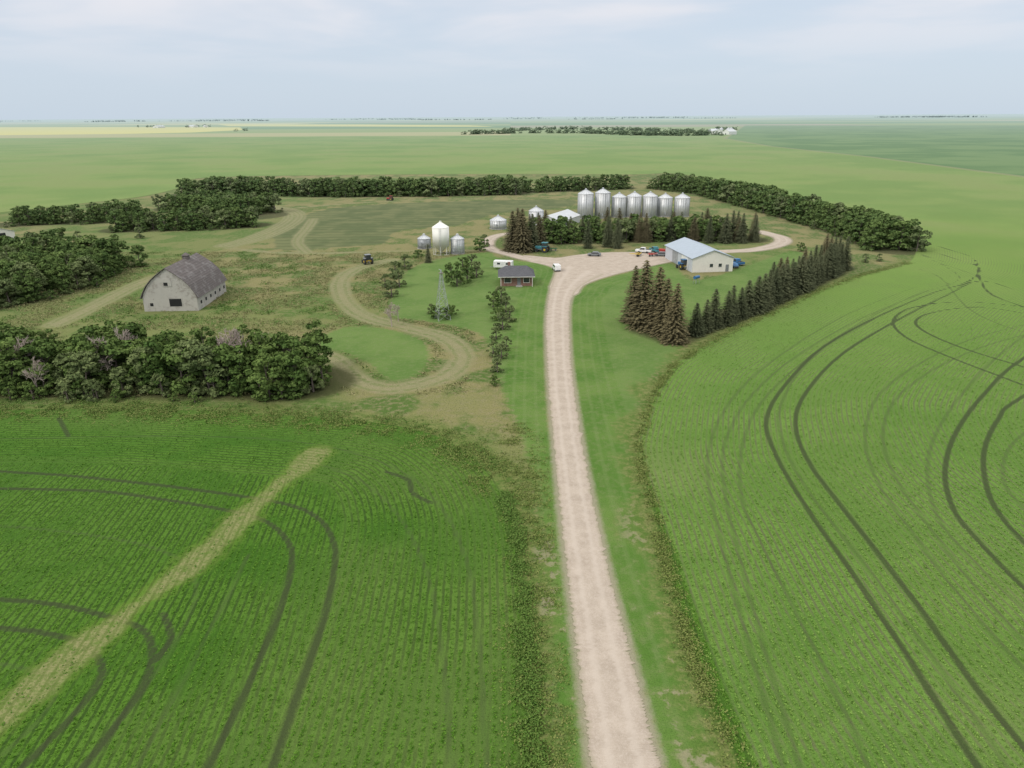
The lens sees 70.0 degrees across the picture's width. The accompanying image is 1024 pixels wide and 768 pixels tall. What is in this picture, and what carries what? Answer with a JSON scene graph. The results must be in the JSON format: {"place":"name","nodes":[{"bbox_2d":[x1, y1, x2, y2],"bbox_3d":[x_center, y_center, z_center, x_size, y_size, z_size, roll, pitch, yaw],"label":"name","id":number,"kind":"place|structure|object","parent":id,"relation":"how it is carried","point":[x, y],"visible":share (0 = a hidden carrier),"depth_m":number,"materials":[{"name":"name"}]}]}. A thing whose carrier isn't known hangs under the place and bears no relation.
{"place":"outdoors","nodes":[
{"label":"outdoors","id":0,"kind":"place"},
{"bbox_2d":[0,114,1023,767],"bbox_3d":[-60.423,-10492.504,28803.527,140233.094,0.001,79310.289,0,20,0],"label":"ground","id":1,"kind":"structure","parent":0,"point":[954,184],"depth_m":99.28,"materials":[{"name":"green plant"}]},
{"bbox_2d":[0,227,69,259],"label":"farmyard grove","id":2,"kind":"object","parent":1,"relation":"on","point":[9,244],"visible":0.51,"depth_m":242.78,"materials":[{"name":"green plant"}]},
{"bbox_2d":[19,356,50,395],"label":"dead tree","id":3,"kind":"object","parent":1,"relation":"on","point":[25,372],"visible":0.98,"depth_m":124.35,"materials":[{"name":"grey wood"}]},
{"bbox_2d":[0,234,148,306],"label":"farmyard grove","id":4,"kind":"object","parent":1,"relation":"on","point":[26,276],"visible":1,"depth_m":206.24,"materials":[{"name":"green plant"}]},
{"bbox_2d":[3,198,153,227],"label":"farmyard grove","id":5,"kind":"object","parent":1,"relation":"on","point":[92,213],"visible":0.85,"depth_m":334.62,"materials":[{"name":"green plant"}]},
{"bbox_2d":[69,379,95,397],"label":"shrub","id":6,"kind":"object","parent":1,"relation":"on","point":[76,384],"visible":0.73,"depth_m":124.19,"materials":[{"name":"green plant"}]},
{"bbox_2d":[87,383,105,400],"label":"shrub","id":7,"kind":"object","parent":1,"relation":"on","point":[96,397],"visible":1,"depth_m":124.02,"materials":[{"name":"green plant"}]},
{"bbox_2d":[86,336,115,383],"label":"dead tree","id":8,"kind":"object","parent":1,"relation":"on","point":[103,356],"visible":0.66,"depth_m":127.67,"materials":[{"name":"grey wood"}]},
{"bbox_2d":[111,375,132,397],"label":"shrub","id":9,"kind":"object","parent":1,"relation":"on","point":[121,392],"visible":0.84,"depth_m":124.59,"materials":[{"name":"green plant"}]},
{"bbox_2d":[110,327,141,358],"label":"dead tree","id":10,"kind":"object","parent":1,"relation":"on","point":[124,332],"visible":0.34,"depth_m":132.60,"materials":[{"name":"grey wood"}]},
{"bbox_2d":[149,373,171,396],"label":"shrub","id":11,"kind":"object","parent":1,"relation":"on","point":[159,379],"visible":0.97,"depth_m":125.12,"materials":[{"name":"green plant"}]},
{"bbox_2d":[0,319,333,402],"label":"roadside grove","id":12,"kind":"object","parent":1,"relation":"on","point":[179,362],"visible":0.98,"depth_m":125.97,"materials":[{"name":"green plant"}]},
{"bbox_2d":[106,204,259,232],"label":"farmyard grove","id":13,"kind":"object","parent":1,"relation":"on","point":[223,218],"visible":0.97,"depth_m":314.56,"materials":[{"name":"green plant"}]},
{"bbox_2d":[140,253,226,311],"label":"old barn","id":14,"kind":"structure","parent":1,"relation":"on","point":[194,282],"depth_m":181.40,"materials":[{"name":"grey wood"}]},
{"bbox_2d":[202,373,224,396],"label":"shrub","id":15,"kind":"object","parent":1,"relation":"on","point":[206,389],"visible":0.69,"depth_m":125.02,"materials":[{"name":"green plant"}]},
{"bbox_2d":[151,188,282,215],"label":"farmyard grove","id":16,"kind":"object","parent":1,"relation":"on","point":[201,197],"visible":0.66,"depth_m":367.03,"materials":[{"name":"green plant"}]},
{"bbox_2d":[215,327,240,352],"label":"dead tree","id":17,"kind":"object","parent":1,"relation":"on","point":[221,339],"visible":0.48,"depth_m":132.78,"materials":[{"name":"grey wood"}]},
{"bbox_2d":[0,250,479,396],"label":"meadow grass","id":18,"kind":"structure","parent":1,"relation":"on","point":[236,294],"depth_m":191.14,"materials":[{"name":"green plant"}]},
{"bbox_2d":[229,328,250,346],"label":"dead tree","id":19,"kind":"object","parent":1,"relation":"on","point":[238,340],"visible":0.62,"depth_m":133.33,"materials":[{"name":"grey wood"}]},
{"bbox_2d":[0,393,535,498],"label":"field edge weeds","id":20,"kind":"object","parent":1,"relation":"on","point":[293,421],"visible":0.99,"depth_m":115.14,"materials":[{"name":"green plant"}]},
{"bbox_2d":[300,364,324,393],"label":"shrub","id":21,"kind":"object","parent":1,"relation":"on","point":[314,369],"visible":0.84,"depth_m":126.42,"materials":[{"name":"green plant"}]},
{"bbox_2d":[312,360,332,383],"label":"shrub","id":22,"kind":"object","parent":1,"relation":"on","point":[321,376],"visible":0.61,"depth_m":129.64,"materials":[{"name":"green plant"}]},
{"bbox_2d":[174,174,524,196],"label":"shelterbelt trees","id":23,"kind":"object","parent":1,"relation":"on","point":[429,187],"visible":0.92,"depth_m":444.10,"materials":[{"name":"green plant"}]},
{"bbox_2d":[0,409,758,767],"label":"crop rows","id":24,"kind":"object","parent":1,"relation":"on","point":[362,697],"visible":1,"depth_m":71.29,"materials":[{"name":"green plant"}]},
{"bbox_2d":[382,280,398,296],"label":"shrub","id":25,"kind":"object","parent":1,"relation":"on","point":[389,283],"visible":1,"depth_m":193.47,"materials":[{"name":"green plant"}]},
{"bbox_2d":[392,270,406,287],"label":"shrub","id":26,"kind":"object","parent":1,"relation":"on","point":[396,272],"visible":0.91,"depth_m":204.41,"materials":[{"name":"green plant"}]},
{"bbox_2d":[417,234,431,248],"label":"grain bin","id":27,"kind":"object","parent":1,"relation":"on","point":[423,240],"visible":0.94,"depth_m":264.44,"materials":[{"name":"metal"}]},
{"bbox_2d":[432,221,449,254],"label":"hopper bin","id":28,"kind":"object","parent":1,"relation":"on","point":[440,233],"visible":1,"depth_m":251.08,"materials":[{"name":"white metal"}]},
{"bbox_2d":[435,269,450,321],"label":"windmill tower","id":29,"kind":"structure","parent":1,"relation":"on","point":[442,281],"depth_m":170.60,"materials":[{"name":"metal"}]},
{"bbox_2d":[445,269,466,285],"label":"shrub","id":30,"kind":"object","parent":1,"relation":"on","point":[457,275],"visible":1,"depth_m":205.30,"materials":[{"name":"green plant"}]},
{"bbox_2d":[450,234,464,254],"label":"grain bin","id":31,"kind":"object","parent":1,"relation":"on","point":[457,243],"visible":1,"depth_m":253.59,"materials":[{"name":"metal"}]},
{"bbox_2d":[459,266,474,281],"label":"shrub","id":32,"kind":"object","parent":1,"relation":"on","point":[469,270],"visible":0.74,"depth_m":209.76,"materials":[{"name":"green plant"}]},
{"bbox_2d":[485,291,500,306],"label":"shrub","id":33,"kind":"object","parent":1,"relation":"on","point":[495,295],"visible":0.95,"depth_m":182.66,"materials":[{"name":"green plant"}]},
{"bbox_2d":[490,357,504,371],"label":"shrub","id":34,"kind":"object","parent":1,"relation":"on","point":[496,364],"visible":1,"depth_m":136.37,"materials":[{"name":"green plant"}]},
{"bbox_2d":[489,215,506,229],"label":"grain bin","id":35,"kind":"object","parent":1,"relation":"on","point":[497,222],"visible":0.99,"depth_m":309.18,"materials":[{"name":"metal"}]},
{"bbox_2d":[492,343,508,359],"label":"shrub","id":36,"kind":"object","parent":1,"relation":"on","point":[499,346],"visible":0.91,"depth_m":143.62,"materials":[{"name":"green plant"}]},
{"bbox_2d":[493,312,510,329],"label":"shrub","id":37,"kind":"object","parent":1,"relation":"on","point":[502,319],"visible":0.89,"depth_m":163.29,"materials":[{"name":"green plant"}]},
{"bbox_2d":[492,260,513,267],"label":"travel trailer","id":38,"kind":"object","parent":1,"relation":"on","point":[499,263],"visible":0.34,"depth_m":228.08,"materials":[{"name":"white metal"}]},
{"bbox_2d":[500,211,519,252],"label":"spruce tree","id":39,"kind":"object","parent":1,"relation":"on","point":[512,221],"visible":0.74,"depth_m":257.31,"materials":[{"name":"green plant"}]},
{"bbox_2d":[486,489,554,767],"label":"ditch grass","id":40,"kind":"structure","parent":1,"relation":"on","point":[533,759],"depth_m":65.11,"materials":[{"name":"green plant"}]},
{"bbox_2d":[511,208,534,253],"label":"spruce tree","id":41,"kind":"object","parent":1,"relation":"on","point":[522,245],"visible":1,"depth_m":254.79,"materials":[{"name":"green plant"}]},
{"bbox_2d":[473,421,578,767],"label":"ditch grass","id":42,"kind":"structure","parent":1,"relation":"on","point":[529,500],"depth_m":72.33,"materials":[{"name":"green plant"}]},
{"bbox_2d":[528,213,540,251],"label":"spruce tree","id":43,"kind":"object","parent":1,"relation":"on","point":[533,237],"visible":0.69,"depth_m":257.65,"materials":[{"name":"green plant"}]},
{"bbox_2d":[534,215,546,245],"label":"spruce tree","id":44,"kind":"object","parent":1,"relation":"on","point":[540,226],"visible":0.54,"depth_m":262.70,"materials":[{"name":"green plant"}]},
{"bbox_2d":[535,242,549,252],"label":"green tractor","id":45,"kind":"object","parent":1,"relation":"on","point":[544,247],"visible":1,"depth_m":256.21,"materials":[{"name":"teal paint"}]},
{"bbox_2d":[534,209,579,225],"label":"steel storage shed","id":46,"kind":"structure","parent":1,"relation":"on","point":[568,213],"depth_m":321.85,"materials":[{"name":"white metal"}]},
{"bbox_2d":[461,128,665,135],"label":"distant tree line","id":47,"kind":"object","parent":1,"relation":"on","point":[589,131],"visible":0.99,"depth_m":1976.81,"materials":[{"name":"green plant"}]},
{"bbox_2d":[519,174,633,192],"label":"shelterbelt trees","id":48,"kind":"object","parent":1,"relation":"on","point":[561,183],"visible":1,"depth_m":469.64,"materials":[{"name":"green plant"}]},
{"bbox_2d":[577,188,593,218],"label":"grain bin","id":49,"kind":"object","parent":1,"relation":"on","point":[585,201],"visible":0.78,"depth_m":337.91,"materials":[{"name":"metal"}]},
{"bbox_2d":[582,220,593,248],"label":"spruce tree","id":50,"kind":"object","parent":1,"relation":"on","point":[588,242],"visible":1,"depth_m":263.11,"materials":[{"name":"green plant"}]},
{"bbox_2d":[523,252,671,294],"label":"gravel yard","id":51,"kind":"structure","parent":1,"relation":"on","point":[606,264],"depth_m":239.92,"materials":[{"name":"beige gravel"}]},
{"bbox_2d":[594,188,610,218],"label":"grain bin","id":52,"kind":"object","parent":1,"relation":"on","point":[602,199],"visible":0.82,"depth_m":339.80,"materials":[{"name":"metal"}]},
{"bbox_2d":[502,126,710,132],"bbox_3d":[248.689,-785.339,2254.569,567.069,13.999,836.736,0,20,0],"label":"distant tree line","id":53,"kind":"object","parent":1,"relation":"on","point":[618,128],"visible":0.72,"depth_m":2366.26,"materials":[{"name":"green plant"}]},
{"bbox_2d":[601,217,612,247],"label":"spruce tree","id":54,"kind":"object","parent":1,"relation":"on","point":[608,234],"visible":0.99,"depth_m":265.29,"materials":[{"name":"green plant"}]},
{"bbox_2d":[611,218,623,248],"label":"spruce tree","id":55,"kind":"object","parent":1,"relation":"on","point":[617,242],"visible":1,"depth_m":262.71,"materials":[{"name":"green plant"}]},
{"bbox_2d":[611,192,626,217],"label":"grain bin","id":56,"kind":"object","parent":1,"relation":"on","point":[619,199],"visible":0.88,"depth_m":342.38,"materials":[{"name":"metal"}]},
{"bbox_2d":[615,266,641,322],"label":"spruce tree","id":57,"kind":"object","parent":1,"relation":"on","point":[629,301],"visible":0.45,"depth_m":167.46,"materials":[{"name":"green plant"}]},
{"bbox_2d":[626,191,641,217],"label":"grain bin","id":58,"kind":"object","parent":1,"relation":"on","point":[634,201],"visible":0.81,"depth_m":341.93,"materials":[{"name":"metal"}]},
{"bbox_2d":[515,207,759,243],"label":"yard tree row","id":59,"kind":"object","parent":1,"relation":"on","point":[633,227],"visible":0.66,"depth_m":277.37,"materials":[{"name":"green plant"}]},
{"bbox_2d":[623,260,656,331],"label":"spruce tree","id":60,"kind":"object","parent":1,"relation":"on","point":[644,280],"visible":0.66,"depth_m":162.59,"materials":[{"name":"green plant"}]},
{"bbox_2d":[642,191,657,217],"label":"grain bin","id":61,"kind":"object","parent":1,"relation":"on","point":[649,203],"visible":0.88,"depth_m":341.74,"materials":[{"name":"metal"}]},
{"bbox_2d":[637,266,666,334],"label":"spruce tree","id":62,"kind":"object","parent":1,"relation":"on","point":[658,290],"visible":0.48,"depth_m":159.80,"materials":[{"name":"green plant"}]},
{"bbox_2d":[649,278,675,338],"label":"spruce tree","id":63,"kind":"object","parent":1,"relation":"on","point":[665,298],"visible":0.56,"depth_m":157.24,"materials":[{"name":"green plant"}]},
{"bbox_2d":[657,193,672,216],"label":"grain bin","id":64,"kind":"object","parent":1,"relation":"on","point":[664,204],"visible":0.94,"depth_m":343.92,"materials":[{"name":"metal"}]},
{"bbox_2d":[657,283,690,346],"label":"spruce tree","id":65,"kind":"object","parent":1,"relation":"on","point":[675,331],"visible":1,"depth_m":151.91,"materials":[{"name":"green plant"}]},
{"bbox_2d":[630,130,723,135],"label":"distant tree line","id":66,"kind":"object","parent":1,"relation":"on","point":[681,133],"visible":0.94,"depth_m":1731.32,"materials":[{"name":"green plant"}]},
{"bbox_2d":[674,193,689,216],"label":"grain bin","id":67,"kind":"object","parent":1,"relation":"on","point":[682,202],"visible":0.88,"depth_m":343.40,"materials":[{"name":"metal"}]},
{"bbox_2d":[628,349,759,767],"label":"field edge weeds","id":68,"kind":"object","parent":1,"relation":"on","point":[668,572],"visible":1,"depth_m":74.49,"materials":[{"name":"green plant"}]},
{"bbox_2d":[684,303,706,337],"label":"spruce tree","id":69,"kind":"object","parent":1,"relation":"on","point":[695,326],"visible":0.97,"depth_m":157.73,"materials":[{"name":"green plant"}]},
{"bbox_2d":[665,237,734,272],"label":"machine shed","id":70,"kind":"structure","parent":1,"relation":"on","point":[700,257],"depth_m":223.73,"materials":[{"name":"white metal"}]},
{"bbox_2d":[699,299,716,333],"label":"spruce tree","id":71,"kind":"object","parent":1,"relation":"on","point":[707,321],"visible":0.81,"depth_m":160.34,"materials":[{"name":"green plant"}]},
{"bbox_2d":[702,216,714,243],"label":"spruce tree","id":72,"kind":"object","parent":1,"relation":"on","point":[708,237],"visible":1,"depth_m":272.55,"materials":[{"name":"green plant"}]},
{"bbox_2d":[705,288,725,329],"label":"spruce tree","id":73,"kind":"object","parent":1,"relation":"on","point":[715,303],"visible":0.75,"depth_m":163.14,"materials":[{"name":"green plant"}]},
{"bbox_2d":[717,213,733,243],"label":"spruce tree","id":74,"kind":"object","parent":1,"relation":"on","point":[726,233],"visible":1,"depth_m":272.09,"materials":[{"name":"green plant"}]},
{"bbox_2d":[719,291,737,326],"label":"spruce tree","id":75,"kind":"object","parent":1,"relation":"on","point":[729,315],"visible":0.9,"depth_m":165.26,"materials":[{"name":"green plant"}]},
{"bbox_2d":[729,285,740,322],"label":"spruce tree","id":76,"kind":"object","parent":1,"relation":"on","point":[734,290],"visible":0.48,"depth_m":167.74,"materials":[{"name":"green plant"}]},
{"bbox_2d":[733,213,748,243],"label":"spruce tree","id":77,"kind":"object","parent":1,"relation":"on","point":[742,232],"visible":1,"depth_m":271.85,"materials":[{"name":"green plant"}]},
{"bbox_2d":[735,287,749,319],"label":"spruce tree","id":78,"kind":"object","parent":1,"relation":"on","point":[742,309],"visible":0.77,"depth_m":170.67,"materials":[{"name":"green plant"}]},
{"bbox_2d":[739,280,758,316],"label":"spruce tree","id":79,"kind":"object","parent":1,"relation":"on","point":[748,300],"visible":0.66,"depth_m":173.66,"materials":[{"name":"green plant"}]},
{"bbox_2d":[749,215,760,241],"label":"spruce tree","id":80,"kind":"object","parent":1,"relation":"on","point":[754,235],"visible":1,"depth_m":274.66,"materials":[{"name":"green plant"}]},
{"bbox_2d":[750,276,769,314],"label":"spruce tree","id":81,"kind":"object","parent":1,"relation":"on","point":[758,287],"visible":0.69,"depth_m":175.41,"materials":[{"name":"green plant"}]},
{"bbox_2d":[755,273,775,310],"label":"spruce tree","id":82,"kind":"object","parent":1,"relation":"on","point":[764,286],"visible":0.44,"depth_m":178.48,"materials":[{"name":"green plant"}]},
{"bbox_2d":[766,269,777,305],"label":"spruce tree","id":83,"kind":"object","parent":1,"relation":"on","point":[770,280],"visible":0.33,"depth_m":181.92,"materials":[{"name":"green plant"}]},
{"bbox_2d":[771,267,785,304],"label":"spruce tree","id":84,"kind":"object","parent":1,"relation":"on","point":[778,299],"visible":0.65,"depth_m":184.71,"materials":[{"name":"green plant"}]},
{"bbox_2d":[778,264,793,301],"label":"spruce tree","id":85,"kind":"object","parent":1,"relation":"on","point":[786,290],"visible":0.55,"depth_m":187.56,"materials":[{"name":"green plant"}]},
{"bbox_2d":[645,172,932,251],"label":"shelterbelt trees","id":86,"kind":"object","parent":1,"relation":"on","point":[873,229],"visible":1,"depth_m":316.31,"materials":[{"name":"green plant"}]},
{"bbox_2d":[783,264,797,297],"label":"spruce tree","id":87,"kind":"object","parent":1,"relation":"on","point":[790,282],"visible":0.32,"depth_m":190.03,"materials":[{"name":"green plant"}]},
{"bbox_2d":[789,262,801,294],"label":"spruce tree","id":88,"kind":"object","parent":1,"relation":"on","point":[795,280],"visible":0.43,"depth_m":193.61,"materials":[{"name":"green plant"}]},
{"bbox_2d":[692,261,911,350],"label":"field edge weeds","id":89,"kind":"object","parent":1,"relation":"on","point":[772,312],"visible":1,"depth_m":186.15,"materials":[{"name":"green plant"}]},
{"bbox_2d":[792,255,813,294],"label":"spruce tree","id":90,"kind":"object","parent":1,"relation":"on","point":[802,278],"visible":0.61,"depth_m":195.64,"materials":[{"name":"green plant"}]},
{"bbox_2d":[803,259,817,289],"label":"spruce tree","id":91,"kind":"object","parent":1,"relation":"on","point":[809,270],"visible":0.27,"depth_m":198.63,"materials":[{"name":"green plant"}]},
{"bbox_2d":[804,255,816,287],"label":"spruce tree","id":92,"kind":"object","parent":1,"relation":"on","point":[811,259],"visible":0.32,"depth_m":200.60,"materials":[{"name":"green plant"}]},
{"bbox_2d":[816,255,825,282],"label":"spruce tree","id":93,"kind":"object","parent":1,"relation":"on","point":[821,266],"visible":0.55,"depth_m":207.10,"materials":[{"name":"green plant"}]},
{"bbox_2d":[821,251,831,280],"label":"spruce tree","id":94,"kind":"object","parent":1,"relation":"on","point":[826,266],"visible":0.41,"depth_m":210.65,"materials":[{"name":"green plant"}]},
{"bbox_2d":[824,243,838,278],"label":"spruce tree","id":95,"kind":"object","parent":1,"relation":"on","point":[831,256],"visible":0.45,"depth_m":212.78,"materials":[{"name":"green plant"}]},
{"bbox_2d":[642,297,1023,767],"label":"crop rows","id":96,"kind":"object","parent":1,"relation":"on","point":[858,680],"visible":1,"depth_m":79.09,"materials":[{"name":"green plant"}]},
{"bbox_2d":[830,244,841,276],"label":"spruce tree","id":97,"kind":"object","parent":1,"relation":"on","point":[835,256],"visible":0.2,"depth_m":215.33,"materials":[{"name":"green plant"}]},
{"bbox_2d":[838,242,845,271],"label":"spruce tree","id":98,"kind":"object","parent":1,"relation":"on","point":[841,251],"visible":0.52,"depth_m":221.36,"materials":[{"name":"green plant"}]},
{"bbox_2d":[842,236,853,270],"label":"spruce tree","id":99,"kind":"object","parent":1,"relation":"on","point":[847,257],"visible":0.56,"depth_m":223.93,"materials":[{"name":"green plant"}]},
{"bbox_2d":[0,0,1023,119],"label":"sky","id":100,"kind":"structure","parent":0,"point":[60,59],"materials":[{"name":"white"}]},
{"bbox_2d":[500,277,531,285],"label":"walls","id":101,"kind":"structure","parent":0,"point":[513,281],"depth_m":206.12,"materials":[{"name":"brown brick"}]},
{"bbox_2d":[498,265,534,276],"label":"roof","id":102,"kind":"structure","parent":101,"relation":"on","point":[517,271],"depth_m":206.34,"materials":[{"name":"grey"}]},
{"bbox_2d":[483,233,564,263],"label":"gravel driveway","id":103,"kind":"structure","parent":0,"point":[491,239],"depth_m":255.35,"materials":[{"name":"beige gravel"}]},
{"bbox_2d":[545,264,660,767],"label":"gravel road","id":104,"kind":"structure","parent":0,"point":[619,733],"depth_m":73.45,"materials":[{"name":"beige gravel"}]},
{"bbox_2d":[719,231,791,252],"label":"gravel loop road","id":105,"kind":"structure","parent":0,"point":[780,241],"depth_m":269.74,"materials":[{"name":"beige gravel"}]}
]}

